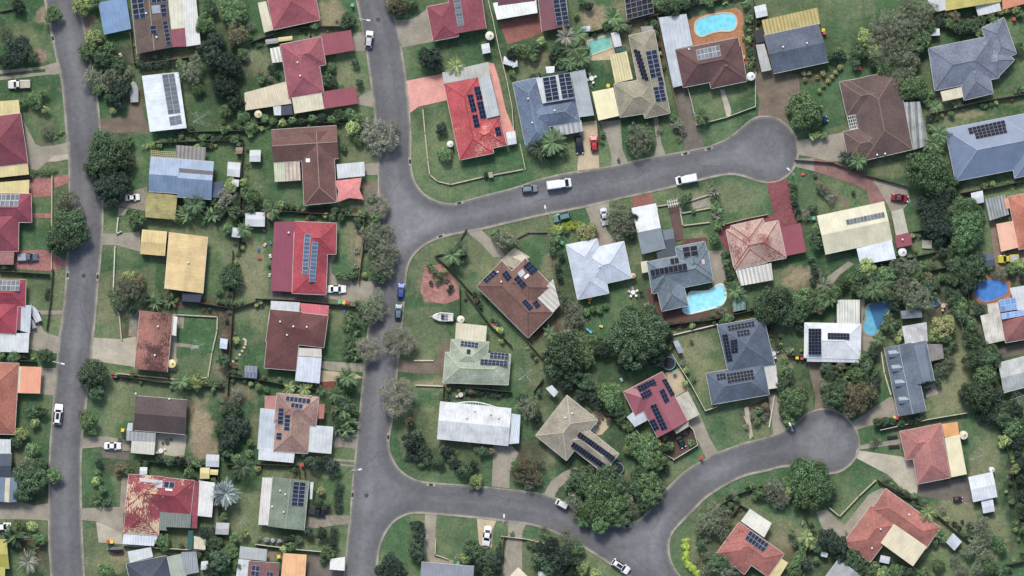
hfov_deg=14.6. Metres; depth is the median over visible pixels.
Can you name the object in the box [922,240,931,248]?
shed
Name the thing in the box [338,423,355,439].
banana plant
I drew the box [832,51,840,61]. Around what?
shrub
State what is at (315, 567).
driveway
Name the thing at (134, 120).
driveway
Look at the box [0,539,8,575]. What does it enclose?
house
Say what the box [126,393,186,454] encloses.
house
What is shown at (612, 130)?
driveway
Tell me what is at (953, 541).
shed
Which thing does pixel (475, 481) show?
shrub
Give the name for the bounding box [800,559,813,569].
shrub
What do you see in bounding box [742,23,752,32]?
banana plant
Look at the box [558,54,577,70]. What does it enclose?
palm tree
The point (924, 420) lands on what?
fence
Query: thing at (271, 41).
shed
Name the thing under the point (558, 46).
tree
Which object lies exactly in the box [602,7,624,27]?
palm tree
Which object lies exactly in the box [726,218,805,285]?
house
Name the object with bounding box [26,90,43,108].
tree
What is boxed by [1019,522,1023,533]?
shrub
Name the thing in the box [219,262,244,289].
tree
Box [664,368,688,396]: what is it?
patio
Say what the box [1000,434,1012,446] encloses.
shrub
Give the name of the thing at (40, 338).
driveway
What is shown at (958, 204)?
tree
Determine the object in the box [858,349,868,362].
shrub
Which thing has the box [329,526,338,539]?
hedge
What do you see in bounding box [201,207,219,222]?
banana plant
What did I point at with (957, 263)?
tree
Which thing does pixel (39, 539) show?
shrub
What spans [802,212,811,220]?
shrub
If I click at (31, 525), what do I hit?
shrub
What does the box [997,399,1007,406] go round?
shrub
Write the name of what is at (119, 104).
shrub
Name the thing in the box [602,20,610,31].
shrub
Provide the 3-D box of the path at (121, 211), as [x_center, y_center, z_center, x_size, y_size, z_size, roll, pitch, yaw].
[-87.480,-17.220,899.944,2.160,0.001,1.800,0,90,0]
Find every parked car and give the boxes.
[0,522,11,531]
[53,404,62,424]
[104,441,120,449]
[125,193,139,200]
[327,284,345,293]
[364,30,373,48]
[394,304,402,319]
[397,283,404,298]
[482,525,491,545]
[521,185,537,192]
[553,212,570,221]
[574,135,583,153]
[589,136,598,152]
[600,207,608,225]
[611,558,630,573]
[676,435,685,448]
[821,116,827,123]
[890,193,908,202]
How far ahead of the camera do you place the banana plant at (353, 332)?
898.74 m
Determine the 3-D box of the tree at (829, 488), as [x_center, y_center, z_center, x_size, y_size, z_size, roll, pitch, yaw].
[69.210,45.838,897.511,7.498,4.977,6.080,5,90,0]
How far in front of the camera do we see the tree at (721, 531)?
897.21 m
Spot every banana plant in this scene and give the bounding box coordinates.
[2,520,28,548]
[2,530,14,546]
[26,543,39,555]
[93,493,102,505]
[147,292,162,310]
[162,293,179,308]
[175,201,196,224]
[196,215,207,225]
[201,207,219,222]
[206,379,220,392]
[209,197,218,207]
[324,68,335,77]
[332,399,350,419]
[333,375,342,385]
[333,423,344,436]
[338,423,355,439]
[340,410,358,429]
[341,317,352,331]
[342,349,350,359]
[343,310,355,321]
[343,337,355,348]
[347,327,361,337]
[347,343,357,353]
[350,352,361,361]
[449,258,458,270]
[457,252,468,262]
[708,187,720,195]
[711,194,720,203]
[711,211,720,220]
[712,201,724,213]
[713,217,727,225]
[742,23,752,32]
[744,41,751,48]
[746,32,754,40]
[747,55,754,65]
[839,369,850,381]
[845,363,856,373]
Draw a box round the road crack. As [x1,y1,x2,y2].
[330,448,379,477]
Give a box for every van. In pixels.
[546,178,571,189]
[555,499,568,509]
[675,173,697,184]
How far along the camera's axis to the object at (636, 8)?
897.52 m
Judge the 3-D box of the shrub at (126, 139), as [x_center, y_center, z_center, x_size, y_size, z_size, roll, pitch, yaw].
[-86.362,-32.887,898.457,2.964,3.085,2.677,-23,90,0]
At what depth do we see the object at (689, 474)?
899.98 m
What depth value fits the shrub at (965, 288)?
897.32 m
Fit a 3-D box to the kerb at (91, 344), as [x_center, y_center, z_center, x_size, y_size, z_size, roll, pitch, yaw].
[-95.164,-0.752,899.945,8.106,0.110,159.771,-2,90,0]
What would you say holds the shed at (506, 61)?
on the ground
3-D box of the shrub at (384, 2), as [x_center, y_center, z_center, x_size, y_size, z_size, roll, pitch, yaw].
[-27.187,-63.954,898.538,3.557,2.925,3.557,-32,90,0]
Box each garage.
[140,229,167,255]
[145,193,177,219]
[968,472,996,501]
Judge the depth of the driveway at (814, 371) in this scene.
899.92 m
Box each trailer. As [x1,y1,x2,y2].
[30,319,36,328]
[107,546,122,552]
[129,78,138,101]
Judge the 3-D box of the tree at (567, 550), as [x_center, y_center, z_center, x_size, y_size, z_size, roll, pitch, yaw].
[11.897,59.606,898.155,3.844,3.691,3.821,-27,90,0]
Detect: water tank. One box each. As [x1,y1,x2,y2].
[168,359,176,367]
[254,110,261,117]
[447,141,452,146]
[457,316,464,322]
[485,31,493,40]
[746,72,754,80]
[897,248,906,256]
[959,431,967,439]
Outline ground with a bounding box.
[0,0,1023,575]
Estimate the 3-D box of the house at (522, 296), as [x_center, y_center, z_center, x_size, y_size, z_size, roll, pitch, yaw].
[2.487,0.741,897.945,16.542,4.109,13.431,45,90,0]
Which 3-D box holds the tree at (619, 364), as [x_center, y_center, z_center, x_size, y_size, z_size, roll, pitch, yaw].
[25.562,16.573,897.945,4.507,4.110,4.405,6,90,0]
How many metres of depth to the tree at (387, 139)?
896.65 m
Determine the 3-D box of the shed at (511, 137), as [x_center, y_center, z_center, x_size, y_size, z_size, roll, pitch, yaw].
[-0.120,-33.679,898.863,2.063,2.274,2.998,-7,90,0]
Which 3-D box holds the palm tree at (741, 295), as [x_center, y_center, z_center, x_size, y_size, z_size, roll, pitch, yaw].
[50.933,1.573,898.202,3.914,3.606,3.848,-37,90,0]
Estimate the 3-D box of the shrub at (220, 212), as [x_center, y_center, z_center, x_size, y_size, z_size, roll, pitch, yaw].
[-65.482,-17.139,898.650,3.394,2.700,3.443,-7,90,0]
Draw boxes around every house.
[0,100,28,176]
[0,180,31,264]
[0,279,32,352]
[0,362,41,434]
[0,439,17,501]
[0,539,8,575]
[98,0,200,53]
[122,474,214,549]
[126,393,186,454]
[126,547,198,575]
[134,310,177,371]
[142,72,186,131]
[149,145,222,199]
[164,232,207,301]
[236,546,306,575]
[244,30,357,115]
[257,393,332,462]
[258,0,319,32]
[258,477,313,529]
[264,301,328,382]
[271,125,364,205]
[271,221,336,294]
[420,562,473,575]
[427,0,486,40]
[437,401,520,445]
[442,62,506,159]
[442,323,510,384]
[476,254,559,337]
[493,0,568,31]
[510,567,526,575]
[512,66,593,146]
[535,395,618,468]
[566,238,631,299]
[592,26,669,120]
[623,372,698,437]
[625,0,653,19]
[632,203,713,311]
[659,14,746,88]
[706,317,778,404]
[716,508,787,575]
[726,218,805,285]
[753,7,827,73]
[804,300,860,362]
[817,201,911,262]
[826,560,860,575]
[839,70,928,160]
[846,488,940,565]
[884,322,943,415]
[899,422,966,483]
[928,0,1023,15]
[928,17,1016,101]
[945,113,1023,180]
[980,286,1023,343]
[984,193,1023,251]
[998,356,1023,392]
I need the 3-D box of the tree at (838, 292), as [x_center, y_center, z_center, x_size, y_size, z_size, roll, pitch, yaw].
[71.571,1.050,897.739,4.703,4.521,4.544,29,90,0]
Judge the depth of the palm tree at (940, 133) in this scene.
895.96 m
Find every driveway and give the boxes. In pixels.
[0,501,47,519]
[14,250,65,270]
[24,123,69,173]
[29,178,50,197]
[29,320,60,352]
[40,368,55,394]
[45,62,61,74]
[47,154,67,161]
[54,174,67,187]
[82,436,130,450]
[82,507,123,533]
[83,14,98,26]
[92,337,135,366]
[96,522,121,543]
[100,101,148,132]
[103,231,139,250]
[104,187,146,210]
[305,514,349,527]
[307,556,346,575]
[320,370,361,381]
[321,361,363,371]
[324,255,372,301]
[332,433,356,448]
[353,32,367,51]
[357,90,374,106]
[363,180,379,197]
[364,162,376,174]
[396,9,432,47]
[398,339,450,375]
[407,74,446,111]
[424,514,452,563]
[477,519,495,547]
[492,445,517,487]
[503,523,524,575]
[544,467,579,495]
[577,121,598,172]
[586,202,615,245]
[600,120,626,165]
[674,88,703,150]
[689,414,717,457]
[753,71,799,125]
[766,178,799,226]
[768,392,785,434]
[794,158,813,170]
[798,132,845,161]
[807,362,823,412]
[814,158,884,203]
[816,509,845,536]
[853,396,897,429]
[856,450,917,493]
[873,179,909,211]
[917,477,972,501]
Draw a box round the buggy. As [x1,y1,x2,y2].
[953,496,962,501]
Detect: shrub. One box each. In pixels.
[0,24,11,37]
[0,351,5,359]
[7,350,20,362]
[10,435,23,448]
[12,519,25,532]
[26,50,38,63]
[26,521,37,531]
[30,418,39,428]
[32,532,46,545]
[34,457,47,470]
[36,405,48,415]
[39,89,48,97]
[39,123,52,138]
[46,225,55,235]
[77,407,87,416]
[86,427,96,435]
[91,83,102,94]
[102,40,115,52]
[103,89,116,102]
[107,289,115,297]
[114,98,125,111]
[114,462,125,472]
[121,271,134,283]
[122,135,134,147]
[123,465,133,475]
[128,304,137,314]
[138,293,150,302]
[155,454,163,464]
[164,456,174,465]
[173,215,183,223]
[175,58,186,69]
[175,455,185,465]
[183,465,194,478]
[190,81,204,95]
[191,457,201,467]
[194,40,207,53]
[197,197,205,207]
[203,0,214,7]
[204,548,210,560]
[213,204,227,218]
[214,423,228,434]
[219,104,232,116]
[222,395,234,409]
[223,177,235,191]
[223,221,233,234]
[223,447,233,456]
[229,470,238,479]
[229,532,240,542]
[230,387,244,401]
[231,454,242,464]
[233,557,244,571]
[237,48,249,59]
[237,108,249,123]
[239,528,248,538]
[244,121,258,134]
[244,204,255,213]
[246,21,256,31]
[285,542,296,552]
[303,456,312,463]
[303,527,313,538]
[316,455,330,469]
[316,527,327,539]
[321,74,329,86]
[325,76,338,89]
[328,539,338,549]
[330,405,338,414]
[333,108,345,121]
[334,411,346,425]
[341,271,349,280]
[343,381,356,391]
[344,108,355,120]
[350,406,358,415]
[352,317,360,327]
[353,113,363,122]
[353,134,363,145]
[356,303,367,312]
[359,117,373,129]
[360,234,372,249]
[366,192,377,203]
[367,248,380,261]
[370,212,380,222]
[374,564,384,575]
[382,0,395,8]
[384,120,398,134]
[384,267,394,280]
[404,0,417,8]
[405,415,414,426]
[405,450,415,457]
[408,548,416,557]
[409,520,424,531]
[411,428,423,441]
[416,554,426,562]
[417,47,429,59]
[421,455,430,464]
[433,61,442,71]
[436,122,446,134]
[436,459,445,469]
[440,446,455,458]
[446,455,457,464]
[451,460,461,470]
[459,553,470,563]
[464,540,475,549]
[466,462,474,472]
[469,474,482,489]
[470,460,477,467]
[474,564,484,573]
[478,446,488,455]
[490,230,499,239]
[495,549,504,558]
[506,49,516,61]
[508,235,517,247]
[510,44,521,53]
[511,459,521,471]
[516,393,528,405]
[519,43,531,57]
[521,476,533,490]
[528,52,538,61]
[529,42,540,53]
[533,456,545,469]
[536,36,545,45]
[537,523,549,535]
[548,51,561,62]
[554,58,565,69]
[558,293,568,302]
[558,379,572,391]
[559,50,568,59]
[561,528,570,537]
[563,480,573,492]
[563,565,576,575]
[570,556,582,566]
[571,541,585,554]
[575,388,587,401]
[576,561,589,575]
[584,2,593,10]
[585,392,596,403]
[587,221,597,233]
[587,332,601,344]
[590,567,601,575]
[591,400,603,411]
[597,335,608,345]
[599,345,611,357]
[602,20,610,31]
[606,6,615,14]
[610,227,623,240]
[611,199,621,210]
[616,414,628,425]
[622,420,633,431]
[622,443,633,455]
[625,140,638,150]
[627,127,635,136]
[627,230,636,239]
[629,212,638,221]
[650,19,659,28]
[658,479,665,492]
[659,442,669,453]
[661,464,669,473]
[670,118,683,129]
[678,195,689,205]
[689,0,700,7]
[695,538,706,549]
[704,0,713,7]
[708,232,719,244]
[721,513,732,526]
[723,313,734,322]
[732,570,745,575]
[742,0,750,8]
[743,15,752,23]
[754,488,765,498]
[763,491,775,502]
[771,499,782,509]
[777,371,783,377]
[783,415,794,426]
[784,105,792,114]
[784,367,794,378]
[784,486,791,496]
[787,566,801,575]
[788,559,800,567]
[790,404,804,417]
[792,550,806,561]
[799,542,807,551]
[800,286,810,297]
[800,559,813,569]
[801,206,809,216]
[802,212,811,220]
[808,228,820,239]
[810,239,823,249]
[811,302,825,315]
[818,378,832,390]
[819,183,831,194]
[819,362,832,372]
[825,190,836,200]
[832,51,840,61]
[834,46,842,54]
[835,362,846,370]
[837,279,848,289]
[837,404,846,412]
[846,272,857,285]
[849,282,860,294]
[850,55,860,66]
[856,39,865,46]
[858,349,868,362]
[864,356,872,364]
[868,57,879,67]
[868,293,880,302]
[868,400,874,408]
[871,368,880,376]
[871,377,880,387]
[873,418,882,426]
[879,565,890,575]
[888,301,899,312]
[893,293,906,304]
[915,195,929,209]
[917,261,929,272]
[920,271,933,281]
[925,124,934,133]
[928,290,939,302]
[932,281,939,290]
[932,558,945,573]
[933,235,946,245]
[934,13,945,27]
[935,529,943,538]
[939,247,950,257]
[942,335,951,342]
[944,18,955,29]
[944,287,954,295]
[944,354,954,366]
[945,305,957,315]
[948,175,958,185]
[949,9,960,20]
[949,554,958,567]
[950,275,959,285]
[954,253,968,261]
[955,312,967,323]
[959,545,973,560]
[961,283,971,295]
[961,328,974,339]
[963,315,972,323]
[966,320,978,331]
[970,558,983,573]
[974,15,985,26]
[974,302,985,315]
[974,412,986,421]
[975,27,983,37]
[976,272,986,282]
[985,343,998,352]
[986,12,994,20]
[990,16,998,22]
[990,535,1003,549]
[993,350,1002,360]
[995,541,1006,553]
[995,566,1009,575]
[996,268,1007,280]
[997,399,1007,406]
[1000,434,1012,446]
[1003,7,1011,13]
[1005,261,1016,275]
[1010,464,1020,474]
[1011,5,1020,13]
[1011,437,1023,450]
[1013,257,1023,272]
[1013,456,1023,469]
[1015,42,1023,54]
[1015,474,1023,484]
[1016,489,1023,503]
[1018,267,1023,279]
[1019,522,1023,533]
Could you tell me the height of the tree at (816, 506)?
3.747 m
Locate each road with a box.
[47,0,100,575]
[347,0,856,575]
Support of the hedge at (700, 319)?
on the ground
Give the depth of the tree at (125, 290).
896.33 m
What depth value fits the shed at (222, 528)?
897.82 m
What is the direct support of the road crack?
on the road surface at (412, 218)
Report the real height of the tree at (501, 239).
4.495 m
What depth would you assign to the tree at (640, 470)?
897.15 m
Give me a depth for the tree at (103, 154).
895.03 m
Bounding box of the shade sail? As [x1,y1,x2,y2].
[336,177,362,202]
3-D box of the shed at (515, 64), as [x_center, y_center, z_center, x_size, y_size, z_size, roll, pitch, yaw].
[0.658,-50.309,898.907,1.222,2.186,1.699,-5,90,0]
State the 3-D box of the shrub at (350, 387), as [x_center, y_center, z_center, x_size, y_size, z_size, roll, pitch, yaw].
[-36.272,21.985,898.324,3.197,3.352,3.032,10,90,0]
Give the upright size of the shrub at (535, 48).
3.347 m
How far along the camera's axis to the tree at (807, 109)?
895.04 m
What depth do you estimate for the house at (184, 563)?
897.42 m
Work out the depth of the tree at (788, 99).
897.04 m
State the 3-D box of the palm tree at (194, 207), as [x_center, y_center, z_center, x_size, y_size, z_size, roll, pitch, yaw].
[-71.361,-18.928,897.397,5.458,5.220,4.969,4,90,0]
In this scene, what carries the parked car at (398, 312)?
on the road surface at (412, 218)
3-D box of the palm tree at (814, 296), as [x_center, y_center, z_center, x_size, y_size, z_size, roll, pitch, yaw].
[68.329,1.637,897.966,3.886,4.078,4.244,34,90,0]
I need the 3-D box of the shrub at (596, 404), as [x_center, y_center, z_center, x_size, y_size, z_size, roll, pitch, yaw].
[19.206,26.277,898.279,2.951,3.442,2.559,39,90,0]
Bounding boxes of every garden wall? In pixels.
[51,175,52,269]
[113,246,115,287]
[113,288,121,339]
[117,314,217,379]
[415,385,442,386]
[422,109,522,184]
[435,538,447,559]
[517,231,547,237]
[547,232,558,290]
[657,194,708,206]
[673,324,717,334]
[679,207,710,213]
[679,210,709,225]
[769,395,774,426]
[829,480,876,516]
[881,352,890,394]
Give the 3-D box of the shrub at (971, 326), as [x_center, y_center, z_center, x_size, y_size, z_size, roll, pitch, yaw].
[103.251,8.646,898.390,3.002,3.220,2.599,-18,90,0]
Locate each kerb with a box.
[44,0,71,575]
[72,0,103,575]
[343,0,380,575]
[375,511,629,575]
[385,0,859,575]
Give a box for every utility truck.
[8,80,30,88]
[17,253,38,261]
[307,507,326,516]
[997,254,1018,263]
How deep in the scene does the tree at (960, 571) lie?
897.62 m
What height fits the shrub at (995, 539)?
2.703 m
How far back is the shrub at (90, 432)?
897.82 m
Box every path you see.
[0,66,44,73]
[0,72,45,79]
[32,213,52,217]
[38,310,62,314]
[118,207,127,214]
[120,478,127,512]
[129,310,138,336]
[168,358,177,370]
[171,342,198,348]
[312,457,353,461]
[324,463,353,466]
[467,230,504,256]
[488,63,514,145]
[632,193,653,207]
[653,116,664,155]
[720,90,730,115]
[744,407,752,438]
[812,180,848,208]
[827,262,853,283]
[844,488,886,533]
[860,439,900,449]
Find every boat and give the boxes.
[31,304,41,322]
[429,312,454,321]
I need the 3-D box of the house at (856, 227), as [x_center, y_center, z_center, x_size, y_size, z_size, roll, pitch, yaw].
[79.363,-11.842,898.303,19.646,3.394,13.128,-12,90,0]
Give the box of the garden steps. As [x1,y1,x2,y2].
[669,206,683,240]
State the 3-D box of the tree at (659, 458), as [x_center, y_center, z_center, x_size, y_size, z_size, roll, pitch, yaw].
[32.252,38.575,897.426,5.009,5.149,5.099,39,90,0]
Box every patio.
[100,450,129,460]
[154,433,186,456]
[160,301,187,308]
[169,314,183,358]
[270,291,325,302]
[499,13,542,44]
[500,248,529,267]
[585,31,614,60]
[590,410,610,434]
[646,288,745,324]
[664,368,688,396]
[680,237,706,245]
[688,8,748,66]
[709,251,725,285]
[719,215,780,250]
[860,299,874,351]
[922,383,938,397]
[971,274,1010,303]
[990,220,1023,266]
[997,342,1023,357]
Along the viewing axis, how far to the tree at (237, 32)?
896.53 m
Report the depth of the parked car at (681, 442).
899.18 m
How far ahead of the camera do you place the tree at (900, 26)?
895.89 m
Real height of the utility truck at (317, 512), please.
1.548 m
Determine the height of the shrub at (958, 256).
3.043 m
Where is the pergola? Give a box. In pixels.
[847,115,856,129]
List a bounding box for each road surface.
[50,0,98,575]
[350,0,853,575]
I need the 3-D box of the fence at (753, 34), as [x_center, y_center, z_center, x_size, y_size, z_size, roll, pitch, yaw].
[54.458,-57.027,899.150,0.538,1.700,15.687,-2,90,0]
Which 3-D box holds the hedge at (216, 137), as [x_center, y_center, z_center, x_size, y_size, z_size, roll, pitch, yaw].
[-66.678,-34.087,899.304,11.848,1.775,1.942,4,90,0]
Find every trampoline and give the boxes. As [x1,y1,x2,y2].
[614,462,623,473]
[663,356,675,369]
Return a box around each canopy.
[330,557,344,570]
[546,66,554,72]
[546,385,557,396]
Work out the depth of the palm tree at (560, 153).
897.64 m
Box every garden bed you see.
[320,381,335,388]
[420,264,458,303]
[660,420,696,458]
[690,195,709,208]
[749,398,770,423]
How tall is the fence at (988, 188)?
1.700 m
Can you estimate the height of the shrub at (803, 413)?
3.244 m
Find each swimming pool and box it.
[587,34,612,55]
[682,283,726,314]
[694,12,737,36]
[862,300,892,335]
[930,299,939,306]
[972,278,1008,302]
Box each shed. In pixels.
[139,467,147,474]
[200,467,209,478]
[201,561,207,569]
[206,454,219,466]
[210,469,217,474]
[215,522,229,534]
[219,338,227,348]
[227,162,240,176]
[229,179,238,186]
[232,228,240,237]
[235,147,242,153]
[244,365,257,378]
[245,212,264,226]
[249,150,260,161]
[265,38,277,43]
[278,36,291,41]
[481,43,490,53]
[503,56,512,65]
[506,131,516,144]
[512,60,517,67]
[581,26,589,31]
[673,340,683,353]
[732,298,745,311]
[754,4,767,17]
[879,555,889,563]
[900,309,921,318]
[922,240,931,248]
[930,28,939,35]
[946,533,961,550]
[970,190,983,203]
[981,499,994,512]
[982,253,994,266]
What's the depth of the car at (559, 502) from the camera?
898.45 m
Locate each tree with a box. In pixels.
[0,54,11,69]
[3,34,30,66]
[11,0,24,13]
[11,467,20,483]
[13,428,29,441]
[13,485,33,502]
[15,459,47,494]
[16,456,36,467]
[17,549,40,572]
[23,404,39,420]
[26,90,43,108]
[37,348,53,363]
[43,226,77,254]
[44,4,63,22]
[46,467,62,484]
[53,188,79,211]
[53,208,87,239]
[70,0,92,17]
[70,203,83,219]
[71,227,91,246]
[75,358,109,388]
[78,44,96,62]
[79,412,98,429]
[81,63,97,87]
[81,151,108,179]
[83,29,103,47]
[87,383,105,400]
[88,139,93,154]
[89,135,126,177]
[91,171,126,200]
[92,45,110,67]
[92,68,109,92]
[92,129,114,142]
[97,563,115,575]
[103,67,124,85]
[106,195,123,207]
[107,76,131,102]
[109,54,127,73]
[109,291,128,308]
[113,144,135,170]
[113,274,141,310]
[115,170,132,190]
[126,208,146,228]
[128,273,144,290]
[154,533,169,551]
[170,372,190,389]
[177,53,202,85]
[183,193,203,214]
[189,373,203,391]
[195,12,214,32]
[198,526,214,545]
[201,44,224,70]
[202,3,218,16]
[205,31,224,49]
[205,563,221,575]
[206,536,224,550]
[209,549,231,571]
[211,72,238,98]
[211,476,238,507]
[217,51,242,76]
[217,188,236,209]
[219,0,247,25]
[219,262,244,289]
[219,431,240,448]
[221,542,238,558]
[226,94,245,111]
[226,402,241,417]
[227,20,248,45]
[229,417,250,437]
[231,452,256,479]
[236,223,252,237]
[240,187,260,205]
[261,199,281,219]
[282,380,295,393]
[296,384,310,395]
[316,384,326,395]
[320,543,336,560]
[326,383,345,402]
[336,363,359,386]
[340,12,356,28]
[341,394,355,410]
[356,337,382,363]
[359,221,386,248]
[360,117,384,151]
[360,287,386,317]
[361,303,378,325]
[363,191,390,217]
[365,237,399,259]
[367,254,395,278]
[369,266,385,283]
[374,307,388,321]
[376,373,418,420]
[377,122,399,151]
[377,225,393,238]
[377,552,403,575]
[381,322,419,359]
[383,247,401,265]
[386,0,409,15]
[393,567,408,575]
[401,432,424,451]
[413,442,431,461]
[417,47,441,70]
[436,146,451,162]
[438,241,462,266]
[446,56,465,75]
[452,239,468,256]
[462,540,485,560]
[473,549,494,567]
[480,566,496,575]
[486,554,501,571]
[492,227,518,247]
[508,457,537,479]
[510,470,527,481]
[514,395,538,419]
[520,469,542,486]
[525,136,553,160]
[529,552,546,567]
[536,536,560,563]
[540,127,566,156]
[541,152,555,162]
[541,559,557,575]
[542,357,566,381]
[543,325,557,340]
[546,331,584,374]
[547,550,572,573]
[548,230,561,244]
[550,41,564,54]
[554,26,576,46]
[555,142,569,156]
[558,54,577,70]
[558,327,574,342]
[558,545,573,558]
[560,298,577,318]
[560,532,579,550]
[561,40,588,61]
[561,316,580,333]
[563,303,587,327]
[563,366,583,384]
[563,490,582,510]
[567,470,587,492]
[569,23,588,46]
[571,50,591,69]
[571,501,584,518]
[572,342,595,368]
[574,329,587,343]
[575,473,599,495]
[575,498,603,523]
[576,222,595,240]
[577,373,595,390]
[577,464,594,481]
[577,516,591,527]
[583,476,618,518]
[590,340,602,354]
[590,514,611,535]
[594,381,607,397]
[596,464,617,482]
[596,494,629,521]
[597,382,622,411]
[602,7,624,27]
[603,204,632,222]
[603,473,630,496]
[604,214,619,232]
[607,312,670,369]
[608,401,626,416]
[608,464,618,475]
[610,15,627,33]
[610,338,625,357]
[611,509,630,526]
[613,215,637,235]
[616,356,634,371]
[619,304,638,323]
[619,490,632,506]
[623,502,639,517]
[624,431,643,450]
[625,122,653,157]
[627,477,642,499]
[628,432,660,460]
[630,465,648,479]
[636,497,651,512]
[637,451,655,470]
[637,471,660,491]
[638,135,652,154]
[639,303,660,328]
[640,484,662,506]
[646,348,666,368]
[647,449,668,470]
[651,0,665,11]
[652,326,674,346]
[660,0,679,17]
[676,0,690,9]
[691,107,708,124]
[692,518,711,536]
[696,501,724,533]
[698,564,715,575]
[700,115,711,123]
[706,503,724,516]
[707,551,729,574]
[709,518,729,542]
[718,564,738,575]
[724,281,743,298]
[732,284,748,302]
[752,297,775,322]
[757,285,792,324]
[764,474,785,496]
[773,285,785,293]
[774,487,791,506]
[775,302,797,326]
[775,376,794,392]
[776,386,806,417]
[778,405,794,419]
[782,476,797,488]
[786,91,804,109]
[787,456,807,481]
[788,288,808,308]
[788,459,825,499]
[790,90,823,129]
[791,116,805,129]
[792,384,808,399]
[792,483,816,508]
[795,308,808,324]
[798,529,815,545]
[802,296,816,313]
[804,537,817,549]
[806,499,822,509]
[807,288,823,305]
[807,460,829,485]
[808,107,823,128]
[812,480,837,504]
[813,541,826,554]
[815,275,831,292]
[815,288,828,307]
[816,527,839,547]
[819,287,837,305]
[820,394,834,409]
[822,377,849,407]
[824,282,841,302]
[824,365,839,381]
[827,536,846,559]
[836,554,847,564]
[839,151,852,165]
[841,381,869,414]
[842,401,862,417]
[843,548,859,566]
[847,43,866,59]
[848,150,867,169]
[851,366,868,382]
[851,556,869,575]
[853,265,870,285]
[856,284,870,299]
[857,27,874,47]
[857,258,876,276]
[858,381,879,402]
[861,374,873,384]
[861,562,877,575]
[864,278,885,301]
[865,8,897,47]
[866,33,913,65]
[866,40,882,57]
[867,269,884,285]
[872,568,887,575]
[873,275,893,298]
[873,331,885,345]
[875,54,896,76]
[877,266,896,283]
[881,287,893,302]
[881,315,898,332]
[884,6,922,40]
[887,278,901,289]
[888,275,912,300]
[889,259,907,281]
[889,564,903,575]
[890,63,916,89]
[894,40,922,78]
[895,256,918,282]
[896,73,928,99]
[900,0,918,15]
[900,277,935,311]
[901,566,917,575]
[904,5,932,33]
[904,149,950,198]
[906,268,924,281]
[908,29,931,53]
[916,0,938,17]
[916,566,930,575]
[918,504,936,521]
[919,204,945,224]
[919,217,939,238]
[919,278,935,297]
[921,20,936,34]
[923,132,944,150]
[924,178,939,196]
[926,143,945,160]
[928,100,942,113]
[928,188,952,212]
[928,330,941,341]
[929,124,952,142]
[931,316,955,340]
[934,211,958,237]
[934,358,952,374]
[942,183,956,196]
[944,257,966,276]
[944,272,959,285]
[946,289,963,306]
[948,234,968,256]
[949,195,977,221]
[949,210,983,250]
[950,297,967,313]
[952,19,968,34]
[952,562,968,575]
[954,266,973,285]
[957,389,972,403]
[959,380,995,413]
[961,349,984,371]
[963,18,979,33]
[963,253,985,278]
[964,276,978,291]
[965,332,983,348]
[968,340,988,357]
[968,533,987,554]
[969,516,990,537]
[971,205,985,220]
[973,364,997,382]
[974,250,986,263]
[975,547,993,562]
[978,348,1000,369]
[979,397,1001,424]
[980,530,994,545]
[982,557,997,575]
[991,406,1012,428]
[993,388,1004,402]
[1003,416,1022,437]
[1005,399,1022,419]
[1015,412,1023,430]
[1016,427,1023,440]
[1017,504,1023,519]
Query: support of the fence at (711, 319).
on the ground
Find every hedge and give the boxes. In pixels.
[28,167,57,177]
[44,287,49,298]
[50,130,64,140]
[141,141,159,148]
[144,60,176,71]
[160,137,187,144]
[189,131,240,139]
[239,216,244,251]
[276,116,325,127]
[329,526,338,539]
[333,481,343,512]
[463,388,509,398]
[550,220,581,232]
[582,305,605,313]
[665,310,746,327]
[681,537,701,575]
[726,249,735,280]
[744,22,752,63]
[790,183,800,216]
[935,15,990,27]
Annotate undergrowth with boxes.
[0,0,1023,575]
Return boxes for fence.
[46,269,53,330]
[111,374,222,387]
[123,545,204,550]
[130,31,135,62]
[139,459,212,467]
[144,55,201,63]
[154,139,241,142]
[184,128,244,132]
[223,250,232,458]
[226,375,312,388]
[238,139,243,250]
[250,26,354,42]
[255,298,357,306]
[255,464,299,478]
[255,544,320,551]
[259,209,354,215]
[260,120,340,123]
[358,216,364,282]
[435,256,479,299]
[446,385,508,391]
[465,291,511,345]
[488,0,513,130]
[586,0,716,32]
[587,81,599,143]
[657,15,682,140]
[668,310,752,324]
[672,354,717,410]
[673,425,697,459]
[695,81,755,124]
[721,485,762,504]
[753,0,756,68]
[800,160,906,186]
[800,506,810,575]
[876,251,938,264]
[877,480,967,540]
[881,413,965,429]
[931,94,1023,113]
[957,181,1021,193]
[999,424,1023,542]
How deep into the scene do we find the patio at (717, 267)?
899.96 m
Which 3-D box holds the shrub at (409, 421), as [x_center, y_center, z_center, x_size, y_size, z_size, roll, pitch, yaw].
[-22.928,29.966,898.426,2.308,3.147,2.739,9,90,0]
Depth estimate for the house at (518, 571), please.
897.24 m
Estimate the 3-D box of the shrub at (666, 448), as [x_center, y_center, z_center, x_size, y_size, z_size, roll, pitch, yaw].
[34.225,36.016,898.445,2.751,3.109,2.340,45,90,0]

